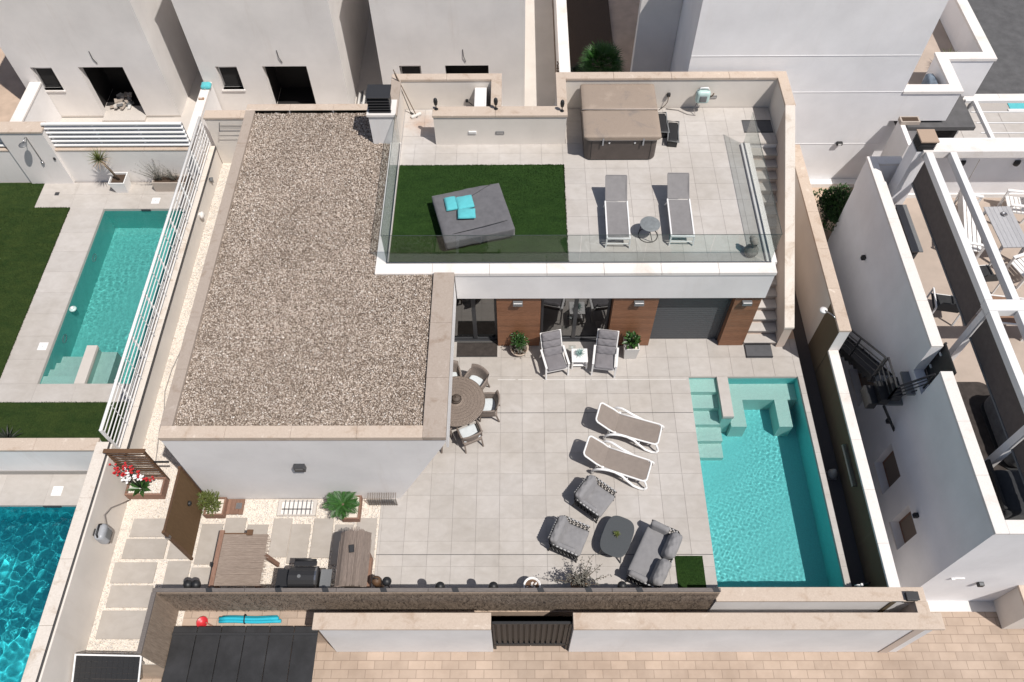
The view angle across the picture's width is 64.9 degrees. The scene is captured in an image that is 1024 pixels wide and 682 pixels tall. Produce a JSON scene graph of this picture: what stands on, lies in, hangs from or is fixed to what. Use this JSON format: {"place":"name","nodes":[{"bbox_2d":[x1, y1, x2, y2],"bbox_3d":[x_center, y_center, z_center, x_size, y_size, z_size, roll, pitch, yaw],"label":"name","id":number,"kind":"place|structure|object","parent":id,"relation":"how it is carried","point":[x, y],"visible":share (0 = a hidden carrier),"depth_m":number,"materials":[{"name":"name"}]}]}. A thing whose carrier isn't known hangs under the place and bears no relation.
{"place":"outdoors","nodes":[
{"label":"outdoors","id":0,"kind":"place"},
{"bbox_2d":[0,182,127,441],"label":"lawn","id":1,"kind":"structure","parent":0,"point":[29,233],"depth_m":24.44,"materials":[{"name":"green plant"}]},
{"bbox_2d":[0,182,193,401],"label":"pool deck","id":2,"kind":"structure","parent":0,"point":[87,203],"depth_m":24.61,"materials":[{"name":"tile"}]},
{"bbox_2d":[0,121,74,183],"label":"garden wall","id":3,"kind":"structure","parent":2,"relation":"on","point":[13,135],"depth_m":25.82,"materials":[{"name":"paint"}]},
{"bbox_2d":[86,149,130,192],"bbox_3d":[-13.114,-5.539,26.066,0.859,1.792,0.819,0,57,0],"label":"yucca","id":4,"kind":"object","parent":2,"relation":"on","point":[119,182],"visible":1,"depth_m":26.41,"materials":[{"name":"white ceramic"}]},
{"bbox_2d":[38,209,184,383],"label":"swimming pool","id":5,"kind":"structure","parent":2,"relation":"in","point":[91,339],"depth_m":24.42,"materials":[{"name":"teal liquid"}]},
{"bbox_2d":[133,160,192,191],"bbox_3d":[-11.514,-5.476,26.339,1.658,1.246,0.591,0,57,0],"label":"trough planter","id":6,"kind":"object","parent":2,"relation":"on","point":[164,182],"visible":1,"depth_m":26.51,"materials":[{"name":"concrete"}]},
{"bbox_2d":[60,0,555,149],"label":"concrete yard","id":7,"kind":"structure","parent":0,"point":[540,83],"depth_m":30.21,"materials":[{"name":"beige concrete"}]},
{"bbox_2d":[10,82,61,121],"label":"dividing wall","id":8,"kind":"structure","parent":7,"relation":"on","point":[36,104],"depth_m":27.34,"materials":[{"name":"white paint"}]},
{"bbox_2d":[0,0,197,121],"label":"unfinished house","id":9,"kind":"structure","parent":7,"relation":"on","point":[84,58],"depth_m":26.90,"materials":[{"name":"paint"}]},
{"bbox_2d":[33,67,65,91],"bbox_3d":[-15.846,-8.972,27.494,0.800,0.970,0.240,0,57,0],"label":"window","id":10,"kind":"structure","parent":9,"relation":"in","point":[46,75],"depth_m":27.61,"materials":[{"name":"glass"}]},
{"bbox_2d":[110,92,133,109],"bbox_3d":[-14.060,-8.684,29.055,0.796,0.261,0.888,0,57,0],"label":"rubble heap","id":11,"kind":"object","parent":9,"relation":"on","point":[120,98],"visible":1,"depth_m":29.00,"materials":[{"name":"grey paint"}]},
{"bbox_2d":[186,82,221,159],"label":"dividing wall","id":12,"kind":"structure","parent":7,"relation":"on","point":[210,101],"depth_m":26.86,"materials":[{"name":"white paint"}]},
{"bbox_2d":[171,0,369,109],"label":"unfinished house","id":13,"kind":"structure","parent":7,"relation":"on","point":[245,52],"depth_m":26.66,"materials":[{"name":"paint"}]},
{"bbox_2d":[218,67,245,91],"bbox_3d":[-9.606,-8.987,27.454,0.800,0.970,0.240,0,57,0],"label":"window","id":14,"kind":"structure","parent":13,"relation":"in","point":[230,76],"depth_m":27.59,"materials":[{"name":"glass"}]},
{"bbox_2d":[369,0,524,105],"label":"unfinished house","id":15,"kind":"structure","parent":7,"relation":"on","point":[444,36],"depth_m":26.07,"materials":[{"name":"paint"}]},
{"bbox_2d":[0,0,853,677],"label":"ground","id":16,"kind":"structure","parent":0,"point":[622,20],"depth_m":29.80,"materials":[{"name":"beige concrete"}]},
{"bbox_2d":[0,505,76,681],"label":"swimming pool","id":17,"kind":"structure","parent":16,"relation":"in","point":[32,540],"depth_m":19.85,"materials":[{"name":"blue liquid"}]},
{"bbox_2d":[0,474,85,506],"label":"pool deck","id":18,"kind":"structure","parent":16,"relation":"on","point":[26,489],"depth_m":20.93,"materials":[{"name":"tile"}]},
{"bbox_2d":[0,438,101,473],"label":"garden wall","id":19,"kind":"structure","parent":16,"relation":"on","point":[46,455],"depth_m":20.24,"materials":[{"name":"paint"}]},
{"bbox_2d":[0,144,200,182],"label":"garden wall","id":20,"kind":"structure","parent":16,"relation":"on","point":[80,167],"depth_m":26.32,"materials":[{"name":"paint"}]},
{"bbox_2d":[40,122,190,146],"bbox_3d":[-12.493,-6.532,25.486,4.380,1.005,0.155,0,57,0],"label":"slat fence","id":21,"kind":"object","parent":20,"relation":"on","point":[117,133],"visible":0.92,"depth_m":25.47,"materials":[{"name":"white metal"}]},
{"bbox_2d":[21,146,221,681],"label":"boundary wall","id":22,"kind":"structure","parent":16,"relation":"on","point":[63,632],"depth_m":19.55,"materials":[{"name":"white paint"}]},
{"bbox_2d":[93,499,130,543],"bbox_3d":[-9.754,4.332,19.760,0.320,1.338,1.491,0,57,0],"label":"hose reel","id":23,"kind":"object","parent":22,"relation":"attached to","point":[102,533],"visible":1,"depth_m":19.05,"materials":[{"name":"grey plastic"}]},
{"bbox_2d":[99,116,210,448],"bbox_3d":[-10.031,-2.186,23.208,0.107,1.262,11.278,0,57,0],"label":"rail fence","id":24,"kind":"object","parent":22,"relation":"on","point":[116,382],"visible":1,"depth_m":22.48,"materials":[{"name":"white metal"}]},
{"bbox_2d":[203,110,245,163],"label":"wall","id":25,"kind":"structure","parent":16,"relation":"on","point":[225,142],"depth_m":26.20,"materials":[{"name":"paint"}]},
{"bbox_2d":[85,164,380,664],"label":"white gravel","id":26,"kind":"structure","parent":16,"relation":"on","point":[170,465],"depth_m":20.56,"materials":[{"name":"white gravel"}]},
{"bbox_2d":[71,654,144,681],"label":"photovoltaic array","id":27,"kind":"object","parent":26,"relation":"on","point":[86,668],"visible":1,"depth_m":18.05,"materials":[{"name":"black glass"}]},
{"bbox_2d":[102,449,169,498],"bbox_3d":[-9.263,3.353,20.171,1.360,1.770,0.580,0,57,0],"label":"orchid planter","id":28,"kind":"object","parent":26,"relation":"on","point":[158,487],"visible":0.94,"depth_m":20.52,"materials":[{"name":"brown wood"}]},
{"bbox_2d":[109,462,153,496],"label":"orchids","id":29,"kind":"object","parent":28,"relation":"on","point":[140,482],"visible":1,"depth_m":20.27,"materials":[{"name":"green plant"}]},
{"bbox_2d":[161,466,206,559],"bbox_3d":[-7.893,4.205,19.507,0.144,1.920,1.670,0,57,0],"label":"gate","id":30,"kind":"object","parent":26,"relation":"on","point":[181,524],"visible":0.91,"depth_m":19.34,"materials":[{"name":"brown wood"}]},
{"bbox_2d":[196,489,228,518],"bbox_3d":[-7.586,4.053,20.234,0.782,0.872,0.748,0,57,0],"label":"box shrub","id":31,"kind":"object","parent":26,"relation":"on","point":[215,507],"visible":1,"depth_m":20.26,"materials":[{"name":"green plant"}]},
{"bbox_2d":[226,499,244,514],"bbox_3d":[-7.140,4.246,20.592,0.556,0.056,0.400,0,57,0],"label":"shaft cover","id":32,"kind":"object","parent":26,"relation":"on","point":[235,506],"visible":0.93,"depth_m":20.56,"materials":[{"name":"orange tile"}]},
{"bbox_2d":[95,518,376,638],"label":"stepping path","id":33,"kind":"structure","parent":26,"relation":"on","point":[120,624],"depth_m":19.93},
{"bbox_2d":[208,529,279,587],"bbox_3d":[-6.409,5.366,19.383,1.390,0.852,1.400,0,57,0],"label":"reed table","id":34,"kind":"object","parent":26,"relation":"on","point":[239,558],"visible":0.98,"depth_m":19.05,"materials":[{"name":"brown wood"}]},
{"bbox_2d":[277,499,317,515],"bbox_3d":[-5.489,4.259,20.561,0.980,0.110,0.430,0,57,0],"label":"light well","id":35,"kind":"object","parent":26,"relation":"on","point":[296,505],"visible":1,"depth_m":20.57,"materials":[{"name":"metal"}]},
{"bbox_2d":[275,559,331,587],"bbox_3d":[-4.855,5.657,19.033,1.280,1.070,0.778,0,57,0],"label":"barbecue","id":36,"kind":"object","parent":26,"relation":"on","point":[303,573],"visible":0.71,"depth_m":18.69,"materials":[{"name":"black metal"}]},
{"bbox_2d":[322,491,362,521],"bbox_3d":[-4.293,4.139,20.326,0.958,0.580,0.889,0,57,0],"label":"sago palm","id":37,"kind":"object","parent":26,"relation":"on","point":[348,506],"visible":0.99,"depth_m":20.22,"materials":[{"name":"green plant"}]},
{"bbox_2d":[335,527,372,587],"bbox_3d":[-3.710,5.306,19.147,0.810,1.251,1.408,0,57,0],"label":"wooden table","id":38,"kind":"object","parent":26,"relation":"on","point":[354,569],"visible":1,"depth_m":18.65,"materials":[{"name":"brown wood"}]},
{"bbox_2d":[136,587,720,667],"bbox_3d":[-1.658,6.511,18.217,12.772,1.692,1.461,0,57,0],"label":"brush fence","id":39,"kind":"object","parent":16,"relation":"on","point":[165,606],"visible":1,"depth_m":18.29,"materials":[{"name":"wood"}]},
{"bbox_2d":[553,0,570,71],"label":"plot wall","id":40,"kind":"structure","parent":16,"relation":"on","point":[561,36],"depth_m":28.68,"materials":[{"name":"white paint"}]},
{"bbox_2d":[566,0,612,71],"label":"planting bed","id":41,"kind":"object","parent":16,"relation":"on","point":[589,22],"depth_m":31.46,"materials":[{"name":"soil"}]},
{"bbox_2d":[575,39,624,71],"bbox_3d":[3.095,-9.354,28.117,1.832,2.360,1.852,0,57,0],"label":"palm","id":42,"kind":"object","parent":41,"relation":"on","point":[603,52],"visible":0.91,"depth_m":27.49,"materials":[{"name":"green plant"}]},
{"bbox_2d":[630,0,997,187],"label":"white house","id":43,"kind":"structure","parent":16,"relation":"on","point":[857,71],"depth_m":23.71,"materials":[{"name":"paint"}]},
{"bbox_2d":[813,183,852,231],"bbox_3d":[9.961,-4.151,25.150,1.644,1.682,1.503,0,57,0],"label":"hedge shrub","id":44,"kind":"object","parent":16,"relation":"on","point":[833,201],"visible":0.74,"depth_m":24.89,"materials":[{"name":"green plant"}]},
{"bbox_2d":[795,144,900,612],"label":"boundary wall","id":45,"kind":"structure","parent":16,"relation":"on","point":[817,287],"depth_m":21.71,"materials":[{"name":"paint"}]},
{"bbox_2d":[880,116,920,158],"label":"wall","id":46,"kind":"structure","parent":16,"relation":"on","point":[899,141],"depth_m":24.32,"materials":[{"name":"paint"}]},
{"bbox_2d":[124,612,1023,681],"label":"pavement","id":47,"kind":"structure","parent":0,"point":[973,647],"depth_m":19.98,"materials":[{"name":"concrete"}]},
{"bbox_2d":[162,626,317,681],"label":"canopy","id":48,"kind":"object","parent":47,"relation":"on","point":[227,668],"visible":0.97,"depth_m":18.48,"materials":[{"name":"metal"}]},
{"bbox_2d":[182,611,327,641],"bbox_3d":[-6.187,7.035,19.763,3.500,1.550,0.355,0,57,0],"label":"gravel verge","id":49,"kind":"structure","parent":47,"relation":"on","point":[296,618],"depth_m":19.14,"materials":[{"name":"beige gravel"}]},
{"bbox_2d":[219,614,281,623],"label":"pool noodles","id":50,"kind":"object","parent":49,"relation":"on","point":[245,619],"visible":1,"depth_m":19.00,"materials":[{"name":"plastic"}]},
{"bbox_2d":[312,613,492,651],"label":"street wall","id":51,"kind":"structure","parent":47,"relation":"on","point":[406,632],"depth_m":18.49,"materials":[{"name":"stone"}]},
{"bbox_2d":[492,621,571,648],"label":"street gate","id":52,"kind":"structure","parent":47,"relation":"on","point":[531,633],"depth_m":18.93,"materials":[{"name":"black metal"}]},
{"bbox_2d":[568,612,944,651],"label":"street wall","id":53,"kind":"structure","parent":47,"relation":"on","point":[733,632],"depth_m":18.44,"materials":[{"name":"stone"}]},
{"bbox_2d":[707,587,930,652],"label":"front wall","id":54,"kind":"structure","parent":47,"relation":"on","point":[801,599],"depth_m":18.36,"materials":[{"name":"stone"}]},
{"bbox_2d":[993,585,1023,628],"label":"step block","id":55,"kind":"structure","parent":47,"relation":"on","point":[1009,607],"depth_m":20.02,"materials":[{"name":"concrete"}]},
{"bbox_2d":[373,338,851,587],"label":"patio","id":56,"kind":"structure","parent":0,"point":[478,515],"depth_m":20.99,"materials":[{"name":"tile"}]},
{"bbox_2d":[450,376,484,426],"bbox_3d":[-1.477,1.788,21.754,1.530,0.752,1.530,0,57,0],"label":"dining table","id":57,"kind":"object","parent":56,"relation":"on","point":[468,409],"visible":0.62,"depth_m":21.41,"materials":[{"name":"brown wood"}]},
{"bbox_2d":[456,420,483,453],"bbox_3d":[-1.103,2.464,21.242,0.620,0.865,0.589,-20,59,-13],"label":"wicker chair","id":58,"kind":"object","parent":56,"relation":"on","point":[469,434],"visible":1,"depth_m":21.21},
{"bbox_2d":[456,342,496,356],"bbox_3d":[-1.006,0.245,23.208,1.170,0.017,0.500,0,57,0],"label":"door mat","id":59,"kind":"object","parent":56,"relation":"on","point":[476,349],"depth_m":23.20,"materials":[{"name":"grey fabric"}]},
{"bbox_2d":[464,364,489,389],"bbox_3d":[-0.982,1.125,22.126,0.620,0.865,0.589,28,61,18],"label":"wicker chair","id":60,"kind":"object","parent":56,"relation":"on","point":[478,374],"visible":0.56,"depth_m":22.05,"materials":[{"name":"brown wicker"}]},
{"bbox_2d":[158,71,795,498],"bbox_3d":[0.010,-1.836,21.843,15.690,4.579,11.150,0,57,0],"label":"villa","id":61,"kind":"object","parent":56,"relation":"on","point":[342,299],"visible":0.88,"depth_m":21.08,"materials":[{"name":"paint"}]},
{"bbox_2d":[365,84,396,143],"bbox_3d":[-3.602,-6.316,22.501,0.800,1.630,0.640,0,57,0],"label":"chimney","id":62,"kind":"object","parent":61,"relation":"on","point":[381,111],"visible":1,"depth_m":22.13,"materials":[{"name":"white paint"}]},
{"bbox_2d":[432,183,514,249],"bbox_3d":[-1.023,-3.260,21.116,1.847,0.504,1.667,-13,57,-8],"label":"daybed","id":63,"kind":"object","parent":61,"relation":"on","point":[493,216],"visible":0.95,"depth_m":20.83,"materials":[{"name":"grey fabric"}]},
{"bbox_2d":[454,289,497,341],"bbox_3d":[-1.739,-0.706,22.398,2.640,2.430,0.150,0,57,0],"label":"glass door","id":64,"kind":"structure","parent":61,"relation":"in","point":[475,319],"depth_m":22.64,"materials":[{"name":"glass"}]},
{"bbox_2d":[540,298,611,341],"bbox_3d":[1.751,-0.714,22.376,1.900,2.430,0.150,0,57,0],"label":"glass door","id":65,"kind":"structure","parent":61,"relation":"in","point":[578,319],"depth_m":22.47,"materials":[{"name":"black glass"}]},
{"bbox_2d":[603,175,630,248],"bbox_3d":[2.746,-3.397,21.072,0.655,0.728,1.926,1,57,1],"label":"sun lounger","id":66,"kind":"object","parent":61,"relation":"on","point":[617,217],"visible":1,"depth_m":21.10,"materials":[{"name":"grey fabric"}]},
{"bbox_2d":[580,84,661,159],"bbox_3d":[3.011,-6.201,22.775,2.130,0.958,2.220,0,57,0],"label":"hot tub","id":67,"kind":"object","parent":61,"relation":"on","point":[620,122],"visible":1,"depth_m":22.31,"materials":[{"name":"brown plastic"}]},
{"bbox_2d":[638,216,659,242],"bbox_3d":[3.557,-2.889,20.884,0.520,0.459,0.520,0,57,0],"label":"side table","id":68,"kind":"object","parent":61,"relation":"on","point":[650,224],"visible":0.98,"depth_m":20.70,"materials":[{"name":"white metal"}]},
{"bbox_2d":[667,120,679,146],"bbox_3d":[4.592,-5.914,22.997,0.356,0.249,0.866,6,57,4],"label":"tub step","id":69,"kind":"object","parent":61,"relation":"on","point":[673,138],"visible":1,"depth_m":22.87,"materials":[{"name":"black plastic"}]},
{"bbox_2d":[664,173,694,245],"bbox_3d":[4.396,-3.459,21.100,0.655,0.728,1.926,1,57,1],"label":"sun lounger","id":70,"kind":"object","parent":61,"relation":"on","point":[678,204],"visible":1,"depth_m":21.14,"materials":[{"name":"grey fabric"}]},
{"bbox_2d":[666,87,713,115],"bbox_3d":[5.177,-7.000,23.308,1.274,0.920,0.363,0,57,0],"label":"hose reel","id":71,"kind":"object","parent":61,"relation":"on","point":[703,94],"visible":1,"depth_m":23.05,"materials":[{"name":"white plastic"}]},
{"bbox_2d":[650,298,731,339],"bbox_3d":[4.944,-0.719,22.354,1.985,2.430,0.065,0,57,0],"label":"garage door","id":72,"kind":"structure","parent":61,"relation":"in","point":[674,317],"depth_m":22.48,"materials":[{"name":"grey metal"}]},
{"bbox_2d":[742,120,772,132],"bbox_3d":[7.114,-6.223,23.320,0.840,0.014,0.520,0,57,0],"label":"landing mat","id":73,"kind":"object","parent":61,"relation":"on","point":[763,126],"visible":1,"depth_m":23.31,"materials":[{"name":"grey fabric"}]},
{"bbox_2d":[480,390,499,421],"bbox_3d":[-0.611,1.758,21.704,0.589,0.865,0.620,0,57,0],"label":"wicker chair","id":74,"kind":"object","parent":56,"relation":"on","point":[492,401],"visible":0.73,"depth_m":21.65,"materials":[{"name":"brown wicker"}]},
{"bbox_2d":[509,331,528,356],"bbox_3d":[0.176,0.081,22.794,0.587,0.877,0.681,16,58,10],"label":"bowl planter","id":75,"kind":"object","parent":56,"relation":"on","point":[517,347],"visible":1,"depth_m":22.75,"materials":[{"name":"stone"}]},
{"bbox_2d":[539,329,569,379],"bbox_3d":[1.167,0.369,22.467,0.700,1.106,0.921,-11,57,-7],"label":"deck armchair","id":76,"kind":"object","parent":56,"relation":"on","point":[552,356],"visible":1,"depth_m":22.37,"materials":[{"name":"grey fabric"}]},
{"bbox_2d":[548,515,589,562],"bbox_3d":[1.383,4.815,19.731,0.851,0.761,0.833,20,59,13],"label":"lounge armchair","id":77,"kind":"object","parent":56,"relation":"on","point":[566,537],"visible":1,"depth_m":19.60,"materials":[{"name":"grey fabric"}]},
{"bbox_2d":[554,555,611,587],"bbox_3d":[1.657,5.655,18.834,1.175,1.317,0.874,-32,62,-19],"label":"grey shrub","id":78,"kind":"object","parent":56,"relation":"on","point":[578,580],"visible":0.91,"depth_m":18.77,"materials":[{"name":"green plant"}]},
{"bbox_2d":[572,475,616,523],"bbox_3d":[2.066,3.945,20.301,0.851,0.761,0.834,33,63,20],"label":"lounge armchair","id":79,"kind":"object","parent":56,"relation":"on","point":[594,499],"visible":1,"depth_m":20.17,"materials":[{"name":"grey fabric"}]},
{"bbox_2d":[591,329,618,377],"bbox_3d":[2.619,0.340,22.475,0.700,1.106,0.921,7,57,5],"label":"deck armchair","id":80,"kind":"object","parent":56,"relation":"on","point":[606,353],"visible":1,"depth_m":22.38,"materials":[{"name":"grey fabric"}]},
{"bbox_2d":[598,516,633,562],"bbox_3d":[2.579,4.894,19.877,0.720,0.415,1.040,19,59,13],"label":"coffee table","id":81,"kind":"object","parent":56,"relation":"on","point":[611,544],"visible":1,"depth_m":19.69,"materials":[{"name":"grey paint"}]},
{"bbox_2d":[583,435,653,489],"bbox_3d":[2.752,3.109,20.843,1.815,0.755,0.915,16,58,11],"label":"sun lounger","id":82,"kind":"object","parent":56,"relation":"on","point":[622,462],"visible":1,"depth_m":20.82,"materials":[{"name":"beige fabric"}]},
{"bbox_2d":[595,402,663,453],"bbox_3d":[3.124,2.264,21.399,1.815,0.755,0.915,14,58,10],"label":"sun lounger","id":83,"kind":"object","parent":56,"relation":"on","point":[633,427],"visible":1,"depth_m":21.37,"materials":[{"name":"beige fabric"}]},
{"bbox_2d":[622,330,640,358],"bbox_3d":[3.342,0.118,22.678,0.576,0.986,0.540,0,57,0],"label":"square planter","id":84,"kind":"object","parent":56,"relation":"on","point":[630,343],"visible":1,"depth_m":22.53,"materials":[{"name":"white ceramic"}]},
{"bbox_2d":[625,519,682,587],"bbox_3d":[3.442,5.202,19.427,0.893,0.815,1.584,24,60,15],"label":"lounge sofa","id":85,"kind":"object","parent":56,"relation":"on","point":[650,565],"visible":1,"depth_m":19.29,"materials":[{"name":"grey fabric"}]},
{"bbox_2d":[675,556,706,587],"bbox_3d":[4.348,5.716,19.537,0.700,0.038,1.033,0,57,0],"label":"turf mat","id":86,"kind":"object","parent":56,"relation":"on","point":[690,570],"visible":0.78,"depth_m":19.59,"materials":[{"name":"green plant"}]},
{"bbox_2d":[744,344,772,357],"bbox_3d":[7.078,0.288,23.088,0.740,0.062,0.440,0,57,0],"label":"stair mat","id":87,"kind":"object","parent":56,"relation":"on","point":[758,350],"visible":1,"depth_m":23.06,"materials":[{"name":"grey fabric"}]},
{"bbox_2d":[689,375,844,586],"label":"swimming pool","id":88,"kind":"structure","parent":56,"relation":"in","point":[770,525],"depth_m":20.95,"materials":[{"name":"teal liquid"}]},
{"bbox_2d":[793,292,864,586],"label":"path","id":89,"kind":"structure","parent":0,"point":[853,562],"depth_m":21.61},
{"bbox_2d":[927,601,995,611],"bbox_3d":[34.208,2.123,23.796,51.900,0.300,11.600,0,57,0],"label":"side passage","id":90,"kind":"object","parent":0,"point":[961,606],"depth_m":20.69},
{"bbox_2d":[827,138,1023,600],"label":"terrace house","id":91,"kind":"structure","parent":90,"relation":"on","point":[925,460],"depth_m":20.59,"materials":[{"name":"white paint"}]},
{"bbox_2d":[873,451,899,494],"bbox_3d":[10.141,3.434,21.528,0.290,1.240,0.940,0,57,0],"label":"window","id":92,"kind":"structure","parent":91,"relation":"in","point":[890,465],"depth_m":21.80,"materials":[{"name":"brown wood"}]},
{"bbox_2d":[838,329,935,431],"bbox_3d":[9.800,0.447,21.778,1.400,3.927,4.178,0,57,0],"label":"metal stair","id":93,"kind":"object","parent":91,"relation":"attached to","point":[885,390],"visible":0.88,"depth_m":20.68,"materials":[{"name":"black metal"}]},
{"bbox_2d":[889,511,916,549],"bbox_3d":[10.139,4.789,20.632,0.290,1.240,0.750,0,57,0],"label":"window","id":94,"kind":"structure","parent":91,"relation":"in","point":[907,526],"depth_m":20.92,"materials":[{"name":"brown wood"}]},
{"bbox_2d":[895,205,922,258],"bbox_3d":[10.946,-3.027,22.315,0.300,0.360,1.710,0,57,0],"label":"trough bench","id":95,"kind":"object","parent":91,"relation":"on","point":[909,231],"visible":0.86,"depth_m":22.12,"materials":[{"name":"grey paint"}]},
{"bbox_2d":[888,129,939,206],"bbox_3d":[10.900,-4.681,22.107,0.460,2.530,0.480,0,57,0],"label":"chimney","id":96,"kind":"object","parent":91,"relation":"on","point":[905,174],"visible":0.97,"depth_m":21.77,"materials":[{"name":"white paint"}]},
{"bbox_2d":[925,342,956,381],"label":"roof gate","id":97,"kind":"structure","parent":91,"relation":"on","point":[941,361],"depth_m":19.29,"materials":[{"name":"black metal"}]},
{"bbox_2d":[926,287,959,325],"bbox_3d":[11.099,-0.950,20.587,0.675,0.951,0.758,8,57,6],"label":"sling armchair","id":98,"kind":"object","parent":91,"relation":"on","point":[943,302],"visible":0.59,"depth_m":20.63,"materials":[{"name":"black fabric"}]},
{"bbox_2d":[911,139,1023,483],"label":"pergola","id":99,"kind":"object","parent":91,"relation":"on","point":[984,334],"visible":0.91,"depth_m":19.34,"materials":[{"name":"white paint"}]},
{"bbox_2d":[954,190,984,258],"bbox_3d":[12.548,-3.241,22.090,0.695,0.955,1.920,12,58,9],"label":"slat bench","id":100,"kind":"object","parent":91,"relation":"on","point":[967,222],"visible":0.43,"depth_m":21.99,"materials":[{"name":"white paint"}]},
{"bbox_2d":[957,382,1006,469],"bbox_3d":[11.138,2.052,19.162,1.240,0.014,2.500,0,57,0],"label":"outdoor rug","id":101,"kind":"object","parent":91,"relation":"on","point":[975,395],"visible":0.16,"depth_m":19.39,"materials":[{"name":"grey fabric"}]},
{"bbox_2d":[980,396,1017,469],"bbox_3d":[11.985,2.029,18.717,1.400,0.798,1.850,0,57,0],"label":"covered sofa","id":102,"kind":"object","parent":91,"relation":"on","point":[993,424],"visible":0.38,"depth_m":18.82,"materials":[{"name":"grey fabric"}]},
{"bbox_2d":[983,206,1023,263],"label":"plank table","id":103,"kind":"object","parent":91,"relation":"on","point":[1008,231],"visible":0.82,"depth_m":21.66,"materials":[{"name":"white wood"}]},
{"bbox_2d":[985,459,1023,519],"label":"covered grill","id":104,"kind":"object","parent":91,"relation":"on","point":[1008,486],"visible":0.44,"depth_m":17.38,"materials":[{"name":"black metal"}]},
{"bbox_2d":[997,189,1023,223],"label":"slat chair","id":105,"kind":"object","parent":91,"relation":"on","point":[1019,206],"visible":0.83,"depth_m":22.54,"materials":[{"name":"white paint"}]},
{"bbox_2d":[1006,253,1023,288],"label":"slat chair","id":106,"kind":"object","parent":91,"relation":"on","point":[1018,265],"visible":0.93,"depth_m":21.30,"materials":[{"name":"white paint"}]},
{"bbox_2d":[955,103,1023,137],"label":"patio","id":107,"kind":"structure","parent":0,"point":[1002,117],"depth_m":28.28,"materials":[{"name":"tile"}]},
{"bbox_2d":[954,98,1023,137],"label":"open pergola","id":108,"kind":"object","parent":107,"relation":"on","point":[979,112],"visible":0.47,"depth_m":25.12,"materials":[{"name":"white paint"}]},
{"bbox_2d":[968,0,1023,93],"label":"road","id":109,"kind":"structure","parent":0,"point":[1001,22],"depth_m":30.84,"materials":[{"name":"grey asphalt"}]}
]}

